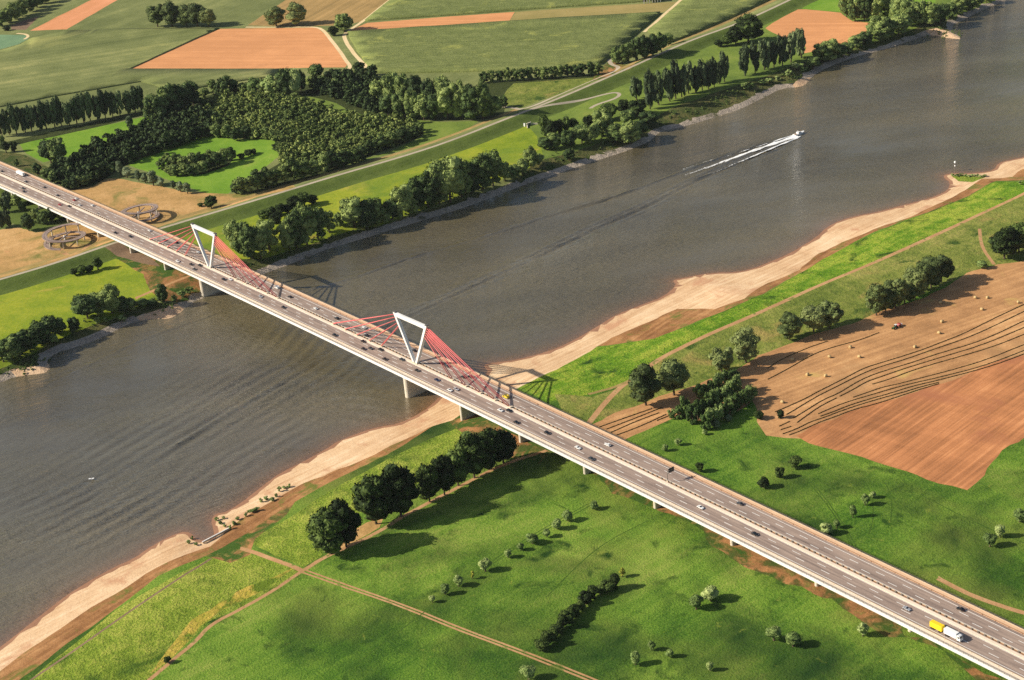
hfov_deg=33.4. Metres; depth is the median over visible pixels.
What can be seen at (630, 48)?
broadleaf tree
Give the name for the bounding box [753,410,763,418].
bush
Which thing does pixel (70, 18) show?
stubble field
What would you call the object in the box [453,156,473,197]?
broadleaf tree
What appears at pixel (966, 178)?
weedy sand
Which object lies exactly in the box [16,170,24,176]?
lorry
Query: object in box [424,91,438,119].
broadleaf tree
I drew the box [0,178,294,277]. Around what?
dry grass
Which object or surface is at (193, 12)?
broadleaf tree
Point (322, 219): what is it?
broadleaf tree
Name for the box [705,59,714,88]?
poplar tree
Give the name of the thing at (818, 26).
wheat patch
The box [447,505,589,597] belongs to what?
wheel rut
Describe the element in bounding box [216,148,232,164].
broadleaf tree
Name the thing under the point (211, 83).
broadleaf tree
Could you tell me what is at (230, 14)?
farmland
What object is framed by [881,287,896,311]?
broadleaf tree
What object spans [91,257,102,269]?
bush
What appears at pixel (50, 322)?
broadleaf tree
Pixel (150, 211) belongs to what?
spiral ramp
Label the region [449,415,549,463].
meadow
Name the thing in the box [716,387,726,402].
young tree
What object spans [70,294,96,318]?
broadleaf tree
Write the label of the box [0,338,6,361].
broadleaf tree
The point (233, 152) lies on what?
broadleaf tree
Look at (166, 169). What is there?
broadleaf tree
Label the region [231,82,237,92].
broadleaf tree
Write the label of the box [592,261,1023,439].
hay field
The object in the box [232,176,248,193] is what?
broadleaf tree
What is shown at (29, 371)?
groyne spit
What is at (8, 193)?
broadleaf tree
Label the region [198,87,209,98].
broadleaf tree
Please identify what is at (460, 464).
oak tree
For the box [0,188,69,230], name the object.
meadow
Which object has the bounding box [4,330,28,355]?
broadleaf tree
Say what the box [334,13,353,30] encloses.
broadleaf tree
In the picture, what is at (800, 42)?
poplar tree
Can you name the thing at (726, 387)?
young tree
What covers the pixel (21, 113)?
poplar tree
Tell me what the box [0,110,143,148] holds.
wood floor
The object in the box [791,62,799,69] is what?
bush
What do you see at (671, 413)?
young tree
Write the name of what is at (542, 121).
broadleaf tree
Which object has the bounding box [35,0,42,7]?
broadleaf tree
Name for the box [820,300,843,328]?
broadleaf tree
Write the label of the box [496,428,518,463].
oak tree
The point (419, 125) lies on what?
broadleaf tree
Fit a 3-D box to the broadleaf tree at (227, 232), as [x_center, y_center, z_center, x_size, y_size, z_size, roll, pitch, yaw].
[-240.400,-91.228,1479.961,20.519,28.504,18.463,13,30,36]
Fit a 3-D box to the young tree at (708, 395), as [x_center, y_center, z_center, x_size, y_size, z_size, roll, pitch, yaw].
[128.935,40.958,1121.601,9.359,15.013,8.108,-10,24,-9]
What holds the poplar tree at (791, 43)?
on the meadow at (735, 77)
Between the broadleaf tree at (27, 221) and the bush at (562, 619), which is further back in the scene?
the broadleaf tree at (27, 221)
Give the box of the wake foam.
[692,135,800,172]
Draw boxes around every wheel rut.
[358,597,443,661]
[444,503,588,596]
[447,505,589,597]
[546,520,648,596]
[809,483,854,548]
[811,482,858,550]
[863,478,873,533]
[922,495,1023,542]
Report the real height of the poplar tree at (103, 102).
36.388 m
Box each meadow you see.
[0,126,543,368]
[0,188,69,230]
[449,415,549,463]
[521,182,1023,401]
[528,0,994,158]
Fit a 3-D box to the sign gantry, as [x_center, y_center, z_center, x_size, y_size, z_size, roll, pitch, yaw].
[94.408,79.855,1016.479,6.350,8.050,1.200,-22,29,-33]
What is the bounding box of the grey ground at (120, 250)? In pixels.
[105,243,158,265]
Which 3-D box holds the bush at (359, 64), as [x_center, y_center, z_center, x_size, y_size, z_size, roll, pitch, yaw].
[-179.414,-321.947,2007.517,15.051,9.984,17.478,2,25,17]
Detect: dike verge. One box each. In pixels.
[0,109,516,274]
[615,0,775,71]
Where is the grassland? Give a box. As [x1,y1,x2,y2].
[19,180,1023,679]
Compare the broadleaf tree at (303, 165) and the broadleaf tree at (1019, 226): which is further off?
the broadleaf tree at (303, 165)
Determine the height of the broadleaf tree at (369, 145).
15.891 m
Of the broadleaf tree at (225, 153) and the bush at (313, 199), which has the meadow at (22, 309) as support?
the bush at (313, 199)
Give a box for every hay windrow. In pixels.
[599,408,651,426]
[607,407,661,428]
[610,412,658,432]
[617,414,665,434]
[768,332,878,378]
[768,340,827,367]
[775,304,1023,411]
[783,382,938,433]
[786,311,1023,414]
[789,383,938,434]
[793,321,1023,417]
[797,398,835,422]
[818,350,1023,413]
[821,354,1023,415]
[840,327,1023,395]
[853,344,1023,397]
[872,334,1023,383]
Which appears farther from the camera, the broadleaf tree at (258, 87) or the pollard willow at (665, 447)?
the broadleaf tree at (258, 87)
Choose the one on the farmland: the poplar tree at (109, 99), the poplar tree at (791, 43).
the poplar tree at (109, 99)
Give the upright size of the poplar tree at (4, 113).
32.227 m
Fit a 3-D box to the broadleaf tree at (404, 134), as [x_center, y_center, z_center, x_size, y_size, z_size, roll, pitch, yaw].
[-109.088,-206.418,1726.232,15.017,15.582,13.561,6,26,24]
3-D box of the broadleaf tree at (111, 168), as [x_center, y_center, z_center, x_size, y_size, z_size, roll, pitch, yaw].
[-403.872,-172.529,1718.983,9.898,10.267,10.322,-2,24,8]
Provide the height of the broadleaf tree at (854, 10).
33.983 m
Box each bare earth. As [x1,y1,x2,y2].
[112,248,200,301]
[580,465,1005,679]
[589,50,669,82]
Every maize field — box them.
[347,11,659,72]
[365,0,661,20]
[648,0,768,41]
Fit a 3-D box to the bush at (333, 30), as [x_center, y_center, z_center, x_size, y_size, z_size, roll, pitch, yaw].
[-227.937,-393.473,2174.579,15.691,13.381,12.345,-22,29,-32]
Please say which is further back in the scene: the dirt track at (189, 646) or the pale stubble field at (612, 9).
the pale stubble field at (612, 9)
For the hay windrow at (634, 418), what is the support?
on the hay field at (958, 311)
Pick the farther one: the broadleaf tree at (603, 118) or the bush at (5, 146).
the bush at (5, 146)
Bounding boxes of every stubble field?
[30,0,116,30]
[134,28,346,68]
[249,0,386,25]
[351,12,514,30]
[510,2,675,19]
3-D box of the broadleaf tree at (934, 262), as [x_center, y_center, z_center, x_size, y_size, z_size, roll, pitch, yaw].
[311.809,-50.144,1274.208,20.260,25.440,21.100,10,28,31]
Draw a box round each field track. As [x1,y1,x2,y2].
[245,26,351,68]
[342,0,388,67]
[643,0,681,31]
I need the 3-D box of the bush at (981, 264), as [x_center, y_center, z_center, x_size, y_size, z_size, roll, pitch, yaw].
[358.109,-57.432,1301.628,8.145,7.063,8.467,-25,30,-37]
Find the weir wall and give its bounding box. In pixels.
[202,528,229,543]
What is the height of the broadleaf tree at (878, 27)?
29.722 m
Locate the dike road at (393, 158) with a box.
[0,0,789,279]
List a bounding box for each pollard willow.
[429,595,434,602]
[440,583,449,594]
[453,574,462,586]
[478,557,492,571]
[504,549,511,557]
[516,542,523,550]
[519,664,535,679]
[525,533,538,543]
[542,529,549,536]
[551,518,561,528]
[561,510,572,520]
[590,500,599,509]
[619,567,625,576]
[630,650,639,664]
[647,641,655,650]
[662,444,667,450]
[665,648,673,656]
[674,438,681,444]
[688,593,704,609]
[699,585,718,600]
[706,661,713,670]
[764,624,781,640]
[785,631,801,646]
[820,523,832,534]
[833,519,839,527]
[849,505,856,517]
[856,622,869,636]
[860,493,870,504]
[869,491,875,497]
[982,532,996,546]
[995,524,1004,536]
[1013,508,1023,521]
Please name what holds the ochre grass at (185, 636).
on the herb strip at (136, 643)
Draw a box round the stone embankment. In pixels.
[0,0,1004,382]
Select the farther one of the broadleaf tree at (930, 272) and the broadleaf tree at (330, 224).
the broadleaf tree at (330, 224)
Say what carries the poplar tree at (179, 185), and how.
on the dry grass at (20, 247)
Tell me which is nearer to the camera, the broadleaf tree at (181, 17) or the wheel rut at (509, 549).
the wheel rut at (509, 549)
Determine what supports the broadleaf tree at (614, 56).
on the bare earth at (607, 68)
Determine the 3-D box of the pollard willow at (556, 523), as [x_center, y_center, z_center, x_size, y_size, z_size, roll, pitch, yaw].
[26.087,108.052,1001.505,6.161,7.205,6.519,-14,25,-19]
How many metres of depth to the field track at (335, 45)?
2155.03 m
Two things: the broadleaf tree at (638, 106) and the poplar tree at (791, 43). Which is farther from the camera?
the poplar tree at (791, 43)
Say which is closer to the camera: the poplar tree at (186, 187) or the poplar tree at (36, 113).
the poplar tree at (186, 187)
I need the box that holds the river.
[0,0,1023,646]
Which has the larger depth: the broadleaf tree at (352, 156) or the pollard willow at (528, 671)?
the broadleaf tree at (352, 156)
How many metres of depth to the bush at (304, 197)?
1567.89 m
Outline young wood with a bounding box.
[187,88,417,173]
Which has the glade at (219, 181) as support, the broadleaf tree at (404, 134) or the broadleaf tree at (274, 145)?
the broadleaf tree at (274, 145)
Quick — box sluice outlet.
[523,122,537,128]
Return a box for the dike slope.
[0,0,817,294]
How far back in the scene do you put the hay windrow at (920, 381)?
1136.87 m
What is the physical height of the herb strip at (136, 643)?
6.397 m
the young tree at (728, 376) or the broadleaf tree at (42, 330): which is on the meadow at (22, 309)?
the broadleaf tree at (42, 330)
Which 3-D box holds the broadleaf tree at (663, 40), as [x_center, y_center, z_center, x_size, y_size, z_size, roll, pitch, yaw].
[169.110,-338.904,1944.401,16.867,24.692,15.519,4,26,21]
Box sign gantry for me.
[666,466,673,481]
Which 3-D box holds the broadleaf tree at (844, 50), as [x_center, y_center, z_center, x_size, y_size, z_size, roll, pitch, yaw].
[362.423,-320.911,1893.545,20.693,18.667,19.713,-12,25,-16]
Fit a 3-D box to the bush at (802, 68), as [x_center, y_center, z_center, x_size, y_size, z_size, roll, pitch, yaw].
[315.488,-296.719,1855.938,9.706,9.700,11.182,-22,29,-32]
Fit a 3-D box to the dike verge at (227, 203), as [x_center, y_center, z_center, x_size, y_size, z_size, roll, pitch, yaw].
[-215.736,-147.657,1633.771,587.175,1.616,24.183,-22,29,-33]
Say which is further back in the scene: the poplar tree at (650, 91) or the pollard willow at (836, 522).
the poplar tree at (650, 91)
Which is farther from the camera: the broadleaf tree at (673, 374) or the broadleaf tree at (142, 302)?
the broadleaf tree at (142, 302)
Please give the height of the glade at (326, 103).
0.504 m
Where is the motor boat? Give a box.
[793,131,803,135]
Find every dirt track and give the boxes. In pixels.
[30,558,211,679]
[59,243,92,255]
[135,275,189,299]
[147,572,300,679]
[240,547,301,570]
[299,450,549,572]
[302,572,588,679]
[306,570,596,679]
[587,192,1023,423]
[588,380,629,394]
[936,576,1023,614]
[978,229,994,264]
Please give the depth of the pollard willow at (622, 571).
947.39 m
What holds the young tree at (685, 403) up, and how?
on the hay field at (958, 311)
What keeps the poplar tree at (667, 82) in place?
on the meadow at (735, 77)
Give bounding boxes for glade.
[20,117,148,161]
[129,136,277,193]
[302,96,361,116]
[323,120,477,173]
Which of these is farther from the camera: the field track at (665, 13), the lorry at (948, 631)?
the field track at (665, 13)
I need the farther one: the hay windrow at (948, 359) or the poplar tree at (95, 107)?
the poplar tree at (95, 107)
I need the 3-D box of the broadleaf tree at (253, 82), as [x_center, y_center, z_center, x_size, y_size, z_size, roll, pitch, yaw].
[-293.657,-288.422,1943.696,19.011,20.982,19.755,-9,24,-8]
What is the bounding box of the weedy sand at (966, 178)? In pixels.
[952,176,984,181]
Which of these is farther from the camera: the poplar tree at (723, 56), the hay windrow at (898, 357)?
the poplar tree at (723, 56)
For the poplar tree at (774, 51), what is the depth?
1855.47 m
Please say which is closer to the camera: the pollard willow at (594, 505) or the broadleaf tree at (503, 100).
the pollard willow at (594, 505)
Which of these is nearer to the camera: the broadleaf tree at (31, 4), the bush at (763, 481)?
the bush at (763, 481)
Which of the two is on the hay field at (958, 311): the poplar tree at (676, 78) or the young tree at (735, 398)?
the young tree at (735, 398)
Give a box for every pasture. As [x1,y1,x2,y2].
[554,390,613,421]
[595,195,1023,420]
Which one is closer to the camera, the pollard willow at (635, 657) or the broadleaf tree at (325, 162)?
the pollard willow at (635, 657)
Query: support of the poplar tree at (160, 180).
on the dry grass at (20, 247)
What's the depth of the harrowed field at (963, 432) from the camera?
1078.36 m
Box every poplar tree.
[0,109,10,134]
[0,114,6,134]
[6,103,19,133]
[16,107,29,132]
[24,105,34,130]
[32,104,42,130]
[37,99,49,128]
[44,97,58,126]
[51,95,63,125]
[61,101,71,125]
[68,96,80,123]
[75,92,85,121]
[83,90,91,120]
[91,94,100,119]
[97,89,107,117]
[105,90,114,116]
[112,90,123,115]
[115,160,123,175]
[122,90,130,113]
[122,167,130,177]
[127,85,138,112]
[134,170,140,180]
[136,86,143,111]
[140,173,147,182]
[147,170,157,185]
[157,177,163,186]
[170,180,176,187]
[176,181,182,191]
[182,183,190,193]
[629,76,642,99]
[643,67,656,108]
[652,69,663,104]
[662,67,673,101]
[670,58,680,98]
[678,64,686,96]
[683,60,693,93]
[692,65,700,91]
[697,58,706,89]
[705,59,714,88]
[709,56,717,86]
[716,59,724,83]
[719,50,728,81]
[738,44,749,75]
[749,41,759,72]
[757,38,770,69]
[769,41,778,66]
[776,33,788,65]
[786,30,796,61]
[795,28,805,57]
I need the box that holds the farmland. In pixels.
[0,0,962,319]
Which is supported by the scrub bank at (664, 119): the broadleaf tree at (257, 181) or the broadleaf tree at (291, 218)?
the broadleaf tree at (291, 218)
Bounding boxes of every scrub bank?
[0,302,177,374]
[239,21,949,270]
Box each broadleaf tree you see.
[0,10,7,25]
[0,192,10,210]
[0,211,5,227]
[0,335,21,361]
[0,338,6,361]
[1,7,13,22]
[1,190,10,201]
[1,209,11,226]
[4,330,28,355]
[6,2,21,19]
[11,194,20,204]
[13,159,18,166]
[15,0,28,15]
[17,201,25,209]
[19,328,39,349]
[20,213,34,230]
[25,0,36,11]
[27,320,50,344]
[30,207,38,223]
[31,163,41,173]
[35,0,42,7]
[36,139,52,162]
[36,211,42,223]
[38,211,48,223]
[39,168,50,179]
[40,315,58,334]
[41,337,48,343]
[46,137,66,161]
[47,170,57,183]
[47,208,56,220]
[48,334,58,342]
[53,317,66,333]
[55,168,65,180]
[61,178,70,188]
[67,317,79,331]
[69,177,77,187]
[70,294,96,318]
[75,176,83,186]
[81,176,89,184]
[86,173,93,182]
[89,291,105,314]
[98,283,120,313]
[106,164,114,173]
[117,295,129,312]
[128,297,136,310]
[137,298,148,307]
[142,93,160,118]
[145,4,163,26]
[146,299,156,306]
[150,94,168,111]
[154,283,167,301]
[155,158,165,168]
[156,82,177,111]
[158,0,178,26]
[161,152,170,163]
[163,164,171,173]
[168,152,180,164]
[169,164,178,175]
[171,83,185,111]
[175,4,190,26]
[175,163,186,175]
[176,155,188,164]
[180,82,194,107]
[181,80,199,105]
[182,164,193,175]
[186,2,201,26]
[186,152,198,164]
[190,164,199,173]
[196,6,216,26]
[196,151,205,160]
[197,160,207,171]
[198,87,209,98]
[203,195,217,207]
[204,149,213,157]
[204,157,214,169]
[206,79,216,93]
[209,123,221,137]
[210,152,223,166]
[214,82,219,92]
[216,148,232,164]
[217,75,236,93]
[220,124,230,137]
[222,219,238,248]
[227,147,236,159]
[229,127,243,140]
[230,183,237,192]
[230,221,244,255]
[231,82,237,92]
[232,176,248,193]
[237,82,247,92]
[237,222,257,258]
[240,125,250,135]
[241,177,252,192]
[245,77,259,92]
[248,169,266,189]
[249,127,260,136]
[253,225,269,258]
[256,78,265,90]
[256,218,279,250]
[258,74,276,93]
[259,127,268,137]
[259,166,273,186]
[263,6,286,26]
[266,169,283,185]
[269,131,277,141]
[271,79,281,94]
[271,143,277,150]
[273,66,291,93]
[276,164,288,182]
[276,220,297,249]
[283,208,303,248]
[285,1,306,25]
[285,157,301,180]
[286,67,300,95]
[293,201,318,244]
[298,69,305,90]
[299,160,309,177]
[307,63,323,76]
[307,159,320,175]
[313,206,328,239]
[317,153,331,171]
[323,210,336,232]
[326,149,341,168]
[333,212,343,224]
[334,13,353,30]
[337,149,350,166]
[339,195,361,227]
[347,148,360,163]
[356,145,366,160]
[356,199,376,228]
[363,140,376,154]
[366,197,385,224]
[369,78,383,98]
[372,135,387,149]
[378,94,393,114]
[380,71,396,101]
[381,211,391,221]
[382,199,400,219]
[383,131,399,146]
[389,182,413,217]
[390,91,405,115]
[393,73,408,95]
[395,128,410,142]
[403,90,417,117]
[406,176,425,208]
[406,198,419,213]
[407,75,421,94]
[407,125,418,136]
[413,93,429,119]
[414,171,440,207]
[415,122,423,132]
[420,78,434,95]
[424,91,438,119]
[424,159,445,203]
[432,155,465,202]
[433,74,450,92]
[435,85,453,119]
[448,79,464,118]
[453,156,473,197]
[459,83,479,120]
[466,162,481,193]
[470,153,494,189]
[475,81,491,119]
[479,71,487,82]
[482,148,503,185]
[487,69,495,81]
[488,94,501,116]
[495,70,502,81]
[498,161,510,181]
[499,96,507,107]
[503,66,510,80]
[508,68,518,80]
[508,164,520,178]
[517,68,526,79]
[517,158,528,172]
[522,145,536,167]
[525,67,532,79]
[532,66,540,78]
[535,153,543,164]
[537,114,547,135]
[537,137,552,149]
[539,66,549,78]
[544,119,557,133]
[545,132,560,148]
[548,66,557,77]
[554,119,562,132]
[556,64,563,77]
[560,129,576,147]
[562,64,571,75]
[562,116,570,129]
[562,148,574,160]
[569,64,578,75]
[570,118,578,127]
[572,123,589,142]
[577,63,587,75]
[582,114,593,124]
[583,123,600,142]
[587,61,595,75]
[591,108,613,135]
[593,62,603,74]
[598,102,618,115]
[604,123,623,142]
[610,46,619,62]
[615,45,627,63]
[617,99,628,110]
[618,120,641,144]
[619,109,635,122]
[623,42,634,61]
[628,99,646,115]
[628,361,662,405]
[630,37,641,59]
[634,119,649,134]
[638,34,649,57]
[638,110,658,126]
[648,33,658,55]
[655,357,690,395]
[656,32,668,51]
[664,32,672,45]
[708,346,733,371]
[713,39,722,46]
[721,34,732,43]
[726,25,743,43]
[729,325,760,362]
[734,12,763,42]
[776,311,802,339]
[799,304,827,332]
[806,56,820,68]
[811,43,831,61]
[820,38,841,60]
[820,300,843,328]
[833,43,848,57]
[838,0,848,16]
[842,41,853,53]
[848,0,860,20]
[848,35,862,47]
[857,0,871,20]
[857,31,872,44]
[865,14,891,40]
[865,283,887,315]
[869,0,885,17]
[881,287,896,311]
[882,0,890,16]
[883,278,909,307]
[888,19,897,36]
[889,0,901,14]
[890,12,912,33]
[899,0,919,20]
[902,265,928,298]
[904,283,917,303]
[913,0,927,24]
[915,261,936,290]
[917,255,944,287]
[920,1,939,24]
[936,254,955,282]
[937,3,949,23]
[945,2,958,18]
[951,0,965,13]
[964,0,976,9]
[975,0,984,6]
[988,226,1023,258]
[1011,221,1023,252]
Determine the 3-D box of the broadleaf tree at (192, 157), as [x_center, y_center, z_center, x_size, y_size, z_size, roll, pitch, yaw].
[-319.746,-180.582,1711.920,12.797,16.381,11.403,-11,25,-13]
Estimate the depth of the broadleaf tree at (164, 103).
1871.40 m
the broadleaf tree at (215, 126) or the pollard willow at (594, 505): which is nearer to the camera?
the pollard willow at (594, 505)
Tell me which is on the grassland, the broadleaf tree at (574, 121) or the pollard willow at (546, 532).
the pollard willow at (546, 532)
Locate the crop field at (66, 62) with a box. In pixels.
[0,28,279,106]
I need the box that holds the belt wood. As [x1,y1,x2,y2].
[49,64,380,182]
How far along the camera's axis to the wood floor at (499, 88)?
1810.08 m
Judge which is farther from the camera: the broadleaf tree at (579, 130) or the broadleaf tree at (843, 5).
the broadleaf tree at (843, 5)
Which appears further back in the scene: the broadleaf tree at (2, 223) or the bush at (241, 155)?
the bush at (241, 155)
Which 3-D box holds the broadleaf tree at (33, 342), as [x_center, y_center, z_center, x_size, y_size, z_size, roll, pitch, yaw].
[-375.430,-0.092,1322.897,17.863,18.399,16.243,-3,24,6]
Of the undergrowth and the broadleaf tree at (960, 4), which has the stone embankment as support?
the undergrowth
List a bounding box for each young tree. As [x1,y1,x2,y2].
[667,409,675,418]
[675,404,682,418]
[679,396,690,416]
[685,404,697,424]
[692,383,704,399]
[692,399,702,419]
[699,411,711,429]
[700,399,709,414]
[702,384,712,392]
[704,391,714,407]
[705,407,718,426]
[707,376,717,388]
[710,389,719,405]
[713,403,724,419]
[714,372,724,388]
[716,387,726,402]
[719,401,729,418]
[720,385,731,396]
[722,370,731,382]
[723,397,735,414]
[725,379,737,394]
[728,369,740,377]
[728,393,740,409]
[732,374,741,392]
[738,389,746,407]
[742,388,751,403]
[745,385,758,400]
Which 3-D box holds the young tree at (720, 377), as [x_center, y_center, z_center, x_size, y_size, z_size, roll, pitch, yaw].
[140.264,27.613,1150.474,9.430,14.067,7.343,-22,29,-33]
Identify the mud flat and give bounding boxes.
[0,169,1023,679]
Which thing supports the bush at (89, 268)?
on the meadow at (22, 309)
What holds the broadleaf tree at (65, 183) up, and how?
on the wood floor at (499, 88)
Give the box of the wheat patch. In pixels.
[766,9,867,52]
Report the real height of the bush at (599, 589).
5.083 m
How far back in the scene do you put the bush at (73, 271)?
1457.40 m
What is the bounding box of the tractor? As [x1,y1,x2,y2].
[892,323,902,329]
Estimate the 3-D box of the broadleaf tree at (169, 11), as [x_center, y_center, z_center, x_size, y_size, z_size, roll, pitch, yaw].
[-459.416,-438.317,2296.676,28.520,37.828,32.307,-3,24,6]
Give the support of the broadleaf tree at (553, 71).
on the wood floor at (499, 88)
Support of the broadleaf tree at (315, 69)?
on the wood floor at (499, 88)
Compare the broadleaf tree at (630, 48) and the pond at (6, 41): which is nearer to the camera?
the broadleaf tree at (630, 48)
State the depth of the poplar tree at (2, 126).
1868.28 m
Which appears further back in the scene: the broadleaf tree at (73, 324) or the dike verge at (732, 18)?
the dike verge at (732, 18)
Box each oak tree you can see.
[305,506,347,554]
[327,497,362,546]
[350,474,392,523]
[377,461,420,516]
[414,463,439,501]
[430,454,455,494]
[444,449,469,485]
[454,429,489,477]
[476,427,503,469]
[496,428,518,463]
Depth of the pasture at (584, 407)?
1150.81 m
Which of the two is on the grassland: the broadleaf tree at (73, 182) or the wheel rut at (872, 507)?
the wheel rut at (872, 507)
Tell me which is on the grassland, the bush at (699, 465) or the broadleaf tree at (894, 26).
the bush at (699, 465)
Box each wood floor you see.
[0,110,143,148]
[56,74,594,192]
[161,157,232,175]
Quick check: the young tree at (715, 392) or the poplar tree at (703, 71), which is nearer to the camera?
the young tree at (715, 392)
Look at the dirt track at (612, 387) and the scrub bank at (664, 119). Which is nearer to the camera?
the dirt track at (612, 387)
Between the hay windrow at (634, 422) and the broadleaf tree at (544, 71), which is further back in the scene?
the broadleaf tree at (544, 71)
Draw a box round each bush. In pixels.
[0,141,9,152]
[9,141,16,151]
[70,268,76,274]
[76,265,85,273]
[85,265,93,272]
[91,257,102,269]
[93,317,99,323]
[118,314,126,321]
[125,115,132,124]
[163,656,170,662]
[177,290,185,296]
[184,286,192,293]
[237,153,244,158]
[244,149,252,155]
[256,209,269,218]
[265,206,274,214]
[268,212,281,223]
[274,203,284,212]
[284,203,293,212]
[286,195,301,207]
[297,192,309,206]
[309,194,317,203]
[327,26,338,35]
[353,62,364,68]
[533,638,549,651]
[540,630,551,642]
[547,628,558,640]
[549,623,564,633]
[556,613,568,625]
[560,607,574,622]
[568,604,580,616]
[575,599,586,610]
[577,590,593,604]
[587,585,598,599]
[596,584,603,593]
[599,579,615,591]
[609,573,619,589]
[695,462,703,471]
[713,420,720,427]
[724,414,731,421]
[741,82,748,89]
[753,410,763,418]
[757,476,770,487]
[758,79,765,84]
[775,467,784,477]
[777,410,783,417]
[785,69,792,76]
[788,455,802,468]
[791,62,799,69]
[799,63,807,70]
[976,260,988,268]
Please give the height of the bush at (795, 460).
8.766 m
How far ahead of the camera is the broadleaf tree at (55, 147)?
1755.43 m
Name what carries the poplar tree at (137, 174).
on the farmland
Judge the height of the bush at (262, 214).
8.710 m
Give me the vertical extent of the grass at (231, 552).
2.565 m
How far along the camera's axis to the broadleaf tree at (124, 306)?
1375.66 m
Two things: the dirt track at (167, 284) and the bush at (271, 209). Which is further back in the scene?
the bush at (271, 209)
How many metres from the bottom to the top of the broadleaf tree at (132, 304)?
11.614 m
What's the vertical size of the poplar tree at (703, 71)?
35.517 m
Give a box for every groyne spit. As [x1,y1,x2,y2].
[11,363,49,376]
[136,304,183,320]
[793,77,809,86]
[925,28,959,38]
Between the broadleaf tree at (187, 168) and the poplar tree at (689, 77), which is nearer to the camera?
the broadleaf tree at (187, 168)
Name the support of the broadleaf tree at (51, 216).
on the meadow at (16, 213)
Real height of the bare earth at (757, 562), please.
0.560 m
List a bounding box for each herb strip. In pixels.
[33,554,298,679]
[253,429,461,566]
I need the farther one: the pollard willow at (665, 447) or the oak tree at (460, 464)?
the pollard willow at (665, 447)
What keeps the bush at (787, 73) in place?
on the scrub bank at (664, 119)
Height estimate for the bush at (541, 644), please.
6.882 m
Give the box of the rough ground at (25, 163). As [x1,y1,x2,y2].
[0,151,48,177]
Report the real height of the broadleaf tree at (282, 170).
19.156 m
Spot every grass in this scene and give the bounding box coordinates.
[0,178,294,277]
[151,569,291,672]
[206,503,293,562]
[341,519,382,547]
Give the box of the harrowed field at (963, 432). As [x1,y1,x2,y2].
[797,355,1023,489]
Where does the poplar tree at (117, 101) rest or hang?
on the wood floor at (99, 123)
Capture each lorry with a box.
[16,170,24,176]
[930,619,962,641]
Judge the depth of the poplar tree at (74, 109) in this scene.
1890.79 m
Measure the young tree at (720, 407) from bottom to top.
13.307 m
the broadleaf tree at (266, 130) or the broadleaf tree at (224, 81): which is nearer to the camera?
the broadleaf tree at (266, 130)
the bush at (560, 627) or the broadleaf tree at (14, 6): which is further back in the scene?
the broadleaf tree at (14, 6)
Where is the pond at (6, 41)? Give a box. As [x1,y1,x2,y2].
[0,35,28,48]
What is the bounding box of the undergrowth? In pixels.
[0,13,963,374]
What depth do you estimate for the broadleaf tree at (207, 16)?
2271.76 m
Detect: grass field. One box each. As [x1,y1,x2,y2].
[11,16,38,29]
[503,78,592,107]
[802,0,935,11]
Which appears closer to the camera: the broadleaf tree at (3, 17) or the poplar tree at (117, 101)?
the poplar tree at (117, 101)
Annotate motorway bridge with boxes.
[0,162,1023,679]
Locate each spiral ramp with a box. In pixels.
[42,223,85,249]
[120,202,159,221]
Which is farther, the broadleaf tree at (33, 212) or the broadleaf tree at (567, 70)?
the broadleaf tree at (567, 70)
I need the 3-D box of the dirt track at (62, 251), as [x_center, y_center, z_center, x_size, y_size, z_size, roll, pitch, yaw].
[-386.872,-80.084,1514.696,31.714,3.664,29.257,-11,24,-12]
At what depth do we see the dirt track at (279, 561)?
1003.47 m
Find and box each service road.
[504,59,619,109]
[521,92,620,112]
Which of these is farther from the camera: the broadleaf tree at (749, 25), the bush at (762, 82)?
the broadleaf tree at (749, 25)
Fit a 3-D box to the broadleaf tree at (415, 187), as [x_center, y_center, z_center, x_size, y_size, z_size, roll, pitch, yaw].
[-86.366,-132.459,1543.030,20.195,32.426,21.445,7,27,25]
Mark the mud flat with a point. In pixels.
(56, 641)
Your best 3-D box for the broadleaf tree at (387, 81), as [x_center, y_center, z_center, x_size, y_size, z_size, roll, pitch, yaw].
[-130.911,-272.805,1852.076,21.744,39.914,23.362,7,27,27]
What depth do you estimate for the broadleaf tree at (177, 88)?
1892.80 m
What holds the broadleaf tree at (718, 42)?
on the meadow at (735, 77)
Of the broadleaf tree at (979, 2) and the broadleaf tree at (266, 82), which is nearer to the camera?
the broadleaf tree at (266, 82)
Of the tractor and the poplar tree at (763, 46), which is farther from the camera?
the poplar tree at (763, 46)
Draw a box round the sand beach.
[0,158,1023,670]
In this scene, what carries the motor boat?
on the river
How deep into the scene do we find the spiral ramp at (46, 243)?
1537.03 m
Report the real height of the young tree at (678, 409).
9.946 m
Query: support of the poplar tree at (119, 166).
on the farmland
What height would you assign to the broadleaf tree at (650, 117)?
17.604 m
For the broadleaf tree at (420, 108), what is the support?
on the farmland
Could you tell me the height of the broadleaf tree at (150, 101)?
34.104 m
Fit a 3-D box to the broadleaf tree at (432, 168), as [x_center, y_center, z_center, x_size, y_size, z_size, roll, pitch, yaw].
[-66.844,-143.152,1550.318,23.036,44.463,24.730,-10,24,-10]
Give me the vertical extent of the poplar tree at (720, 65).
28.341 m
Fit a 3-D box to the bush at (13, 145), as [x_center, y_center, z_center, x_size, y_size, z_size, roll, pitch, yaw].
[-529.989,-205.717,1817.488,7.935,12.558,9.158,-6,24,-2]

